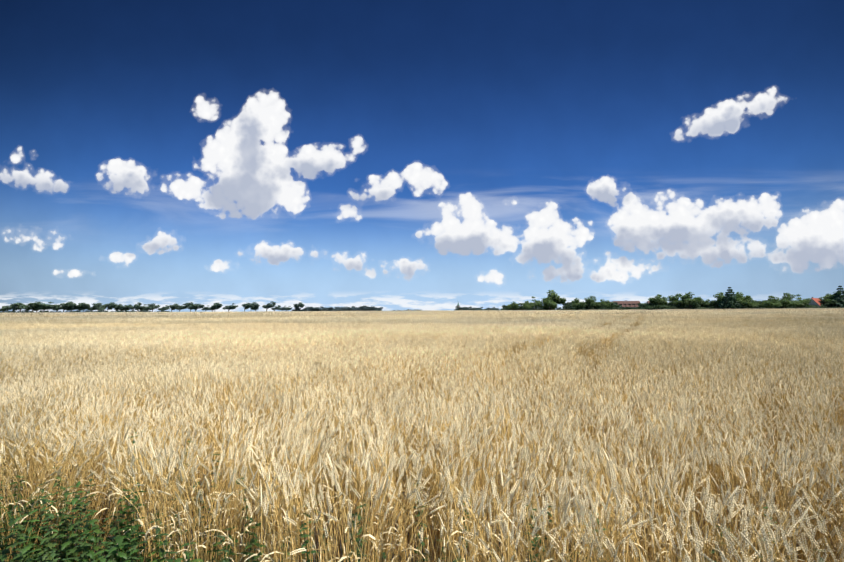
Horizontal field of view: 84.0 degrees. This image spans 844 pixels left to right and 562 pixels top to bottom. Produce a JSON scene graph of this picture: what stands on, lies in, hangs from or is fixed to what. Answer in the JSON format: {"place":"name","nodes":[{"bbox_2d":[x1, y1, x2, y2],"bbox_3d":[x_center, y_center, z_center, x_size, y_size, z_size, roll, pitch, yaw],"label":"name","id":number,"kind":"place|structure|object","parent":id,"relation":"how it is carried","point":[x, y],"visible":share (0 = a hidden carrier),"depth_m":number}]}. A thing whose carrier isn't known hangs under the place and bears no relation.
{"place":"outdoors","nodes":[
{"label":"outdoors","id":0,"kind":"place"},
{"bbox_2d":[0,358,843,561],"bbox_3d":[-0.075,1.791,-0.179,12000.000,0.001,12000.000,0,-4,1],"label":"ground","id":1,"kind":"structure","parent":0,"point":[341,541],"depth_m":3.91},
{"bbox_2d":[0,306,10,312],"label":"tree","id":2,"kind":"object","parent":1,"relation":"on","point":[4,308],"visible":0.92,"depth_m":454.26},
{"bbox_2d":[10,302,27,311],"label":"tree","id":3,"kind":"object","parent":1,"relation":"on","point":[18,306],"visible":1,"depth_m":446.14},
{"bbox_2d":[27,301,47,312],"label":"tree","id":4,"kind":"object","parent":1,"relation":"on","point":[36,306],"visible":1,"depth_m":453.97},
{"bbox_2d":[43,302,56,312],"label":"tree","id":5,"kind":"object","parent":1,"relation":"on","point":[49,307],"visible":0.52,"depth_m":468.51},
{"bbox_2d":[52,304,62,310],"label":"tree","id":6,"kind":"object","parent":1,"relation":"on","point":[57,307],"visible":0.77,"depth_m":475.25},
{"bbox_2d":[60,302,76,311],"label":"tree","id":7,"kind":"object","parent":1,"relation":"on","point":[67,305],"visible":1,"depth_m":474.02},
{"bbox_2d":[74,303,89,309],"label":"tree","id":8,"kind":"object","parent":1,"relation":"on","point":[79,305],"visible":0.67,"depth_m":482.04},
{"bbox_2d":[80,305,90,311],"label":"tree","id":9,"kind":"object","parent":1,"relation":"on","point":[84,308],"visible":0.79,"depth_m":483.86},
{"bbox_2d":[92,303,104,310],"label":"tree","id":10,"kind":"object","parent":1,"relation":"on","point":[97,305],"visible":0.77,"depth_m":492.17},
{"bbox_2d":[104,302,117,310],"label":"tree","id":11,"kind":"object","parent":1,"relation":"on","point":[110,305],"visible":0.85,"depth_m":498.37},
{"bbox_2d":[114,304,124,310],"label":"tree","id":12,"kind":"object","parent":1,"relation":"on","point":[118,307],"visible":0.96,"depth_m":501.01},
{"bbox_2d":[128,302,141,310],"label":"tree","id":13,"kind":"object","parent":1,"relation":"on","point":[137,306],"visible":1,"depth_m":506.94},
{"bbox_2d":[147,303,159,311],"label":"tree","id":14,"kind":"object","parent":1,"relation":"on","point":[153,306],"visible":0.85,"depth_m":517.25},
{"bbox_2d":[158,305,169,310],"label":"tree","id":15,"kind":"object","parent":1,"relation":"on","point":[164,308],"visible":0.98,"depth_m":521.85},
{"bbox_2d":[169,304,179,311],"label":"tree","id":16,"kind":"object","parent":1,"relation":"on","point":[173,307],"visible":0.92,"depth_m":535.10},
{"bbox_2d":[175,304,186,310],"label":"tree","id":17,"kind":"object","parent":1,"relation":"on","point":[180,307],"visible":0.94,"depth_m":532.67},
{"bbox_2d":[185,302,197,311],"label":"tree","id":18,"kind":"object","parent":1,"relation":"on","point":[191,305],"visible":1,"depth_m":532.39},
{"bbox_2d":[191,304,204,311],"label":"tree","id":19,"kind":"object","parent":1,"relation":"on","point":[199,307],"visible":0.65,"depth_m":545.71},
{"bbox_2d":[211,303,222,311],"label":"tree","id":20,"kind":"object","parent":1,"relation":"on","point":[218,305],"visible":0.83,"depth_m":552.54},
{"bbox_2d":[223,303,237,311],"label":"tree","id":21,"kind":"object","parent":1,"relation":"on","point":[232,306],"visible":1,"depth_m":563.05},
{"bbox_2d":[242,303,253,311],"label":"tree","id":22,"kind":"object","parent":1,"relation":"on","point":[248,306],"visible":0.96,"depth_m":566.25},
{"bbox_2d":[251,302,259,308],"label":"tree","id":23,"kind":"object","parent":1,"relation":"on","point":[255,305],"visible":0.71,"depth_m":572.90},
{"bbox_2d":[262,301,275,310],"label":"tree","id":24,"kind":"object","parent":1,"relation":"on","point":[271,304],"visible":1,"depth_m":572.44},
{"bbox_2d":[293,302,303,308],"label":"tree","id":25,"kind":"object","parent":1,"relation":"on","point":[298,305],"visible":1,"depth_m":594.22},
{"bbox_2d":[359,306,367,310],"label":"tree","id":26,"kind":"object","parent":1,"relation":"on","point":[364,309],"visible":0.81,"depth_m":592.26},
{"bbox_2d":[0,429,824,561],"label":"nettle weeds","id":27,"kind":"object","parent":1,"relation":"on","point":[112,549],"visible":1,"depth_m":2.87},
{"bbox_2d":[506,301,517,309],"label":"tree","id":28,"kind":"object","parent":1,"relation":"on","point":[513,306],"visible":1,"depth_m":275.14},
{"bbox_2d":[516,303,528,309],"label":"tree","id":29,"kind":"object","parent":1,"relation":"on","point":[520,306],"visible":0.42,"depth_m":318.96},
{"bbox_2d":[522,301,533,309],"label":"tree","id":30,"kind":"object","parent":1,"relation":"on","point":[526,305],"visible":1,"depth_m":289.17},
{"bbox_2d":[528,297,541,309],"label":"tree","id":31,"kind":"object","parent":1,"relation":"on","point":[536,303],"visible":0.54,"depth_m":293.74},
{"bbox_2d":[541,296,556,309],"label":"tree","id":32,"kind":"object","parent":1,"relation":"on","point":[548,302],"visible":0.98,"depth_m":279.99},
{"bbox_2d":[541,290,566,303],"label":"tree","id":33,"kind":"object","parent":1,"relation":"on","point":[556,298],"visible":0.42,"depth_m":288.48},
{"bbox_2d":[562,304,575,308],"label":"tree","id":34,"kind":"object","parent":1,"relation":"on","point":[569,306],"visible":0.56,"depth_m":300.08},
{"bbox_2d":[572,298,585,308],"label":"tree","id":35,"kind":"object","parent":1,"relation":"on","point":[577,303],"visible":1,"depth_m":283.21},
{"bbox_2d":[584,296,601,307],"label":"tree","id":36,"kind":"object","parent":1,"relation":"on","point":[589,300],"visible":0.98,"depth_m":290.19},
{"bbox_2d":[598,299,610,307],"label":"tree","id":37,"kind":"object","parent":1,"relation":"on","point":[606,304],"visible":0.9,"depth_m":286.89},
{"bbox_2d":[593,301,621,308],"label":"tree","id":38,"kind":"object","parent":1,"relation":"on","point":[615,305],"visible":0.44,"depth_m":298.53},
{"bbox_2d":[637,302,658,309],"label":"tree","id":39,"kind":"object","parent":1,"relation":"on","point":[649,305],"visible":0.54,"depth_m":292.47},
{"bbox_2d":[648,294,667,304],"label":"tree","id":40,"kind":"object","parent":1,"relation":"on","point":[659,300],"visible":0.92,"depth_m":289.44},
{"bbox_2d":[652,303,666,308],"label":"tree","id":41,"kind":"object","parent":1,"relation":"on","point":[660,306],"visible":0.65,"depth_m":285.85},
{"bbox_2d":[665,301,684,306],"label":"tree","id":42,"kind":"object","parent":1,"relation":"on","point":[668,304],"visible":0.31,"depth_m":291.51},
{"bbox_2d":[667,293,688,305],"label":"tree","id":43,"kind":"object","parent":1,"relation":"on","point":[673,300],"visible":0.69,"depth_m":294.34},
{"bbox_2d":[680,292,703,306],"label":"tree","id":44,"kind":"object","parent":1,"relation":"on","point":[687,299],"visible":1,"depth_m":281.17},
{"bbox_2d":[699,299,715,306],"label":"tree","id":45,"kind":"object","parent":1,"relation":"on","point":[705,303],"visible":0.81,"depth_m":290.75},
{"bbox_2d":[711,292,724,305],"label":"tree","id":46,"kind":"object","parent":1,"relation":"on","point":[719,298],"visible":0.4,"depth_m":289.46},
{"bbox_2d":[718,287,743,308],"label":"tree","id":47,"kind":"object","parent":1,"relation":"on","point":[728,301],"visible":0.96,"depth_m":278.49},
{"bbox_2d":[736,294,752,305],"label":"tree","id":48,"kind":"object","parent":1,"relation":"on","point":[744,301],"visible":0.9,"depth_m":276.83},
{"bbox_2d":[747,300,761,307],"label":"tree","id":49,"kind":"object","parent":1,"relation":"on","point":[753,304],"visible":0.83,"depth_m":286.18},
{"bbox_2d":[761,296,781,307],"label":"tree","id":50,"kind":"object","parent":1,"relation":"on","point":[770,303],"visible":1,"depth_m":270.32},
{"bbox_2d":[776,293,799,307],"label":"tree","id":51,"kind":"object","parent":1,"relation":"on","point":[785,301],"visible":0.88,"depth_m":277.84},
{"bbox_2d":[793,294,810,305],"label":"tree","id":52,"kind":"object","parent":1,"relation":"on","point":[805,301],"visible":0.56,"depth_m":284.98},
{"bbox_2d":[808,297,824,307],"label":"red house","id":53,"kind":"structure","parent":1,"relation":"on","point":[815,301],"depth_m":292.55},
{"bbox_2d":[819,295,835,305],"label":"tree","id":54,"kind":"object","parent":1,"relation":"on","point":[826,299],"visible":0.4,"depth_m":291.06},
{"bbox_2d":[824,300,837,306],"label":"tree","id":55,"kind":"object","parent":1,"relation":"on","point":[832,302],"visible":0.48,"depth_m":287.00},
{"bbox_2d":[826,292,839,299],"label":"tree","id":56,"kind":"object","parent":1,"relation":"on","point":[831,296],"visible":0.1,"depth_m":292.08},
{"bbox_2d":[827,286,843,307],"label":"tree","id":57,"kind":"object","parent":1,"relation":"on","point":[840,301],"visible":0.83,"depth_m":287.65},
{"bbox_2d":[0,0,843,311],"label":"sky","id":58,"kind":"structure","parent":0,"point":[435,155]},
{"bbox_2d":[612,300,639,307],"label":"building","id":59,"kind":"structure","parent":0,"point":[626,304],"depth_m":339.05},
{"bbox_2d":[675,304,698,307],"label":"tree","id":60,"kind":"object","parent":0,"point":[680,306],"visible":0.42,"depth_m":285.66}
]}

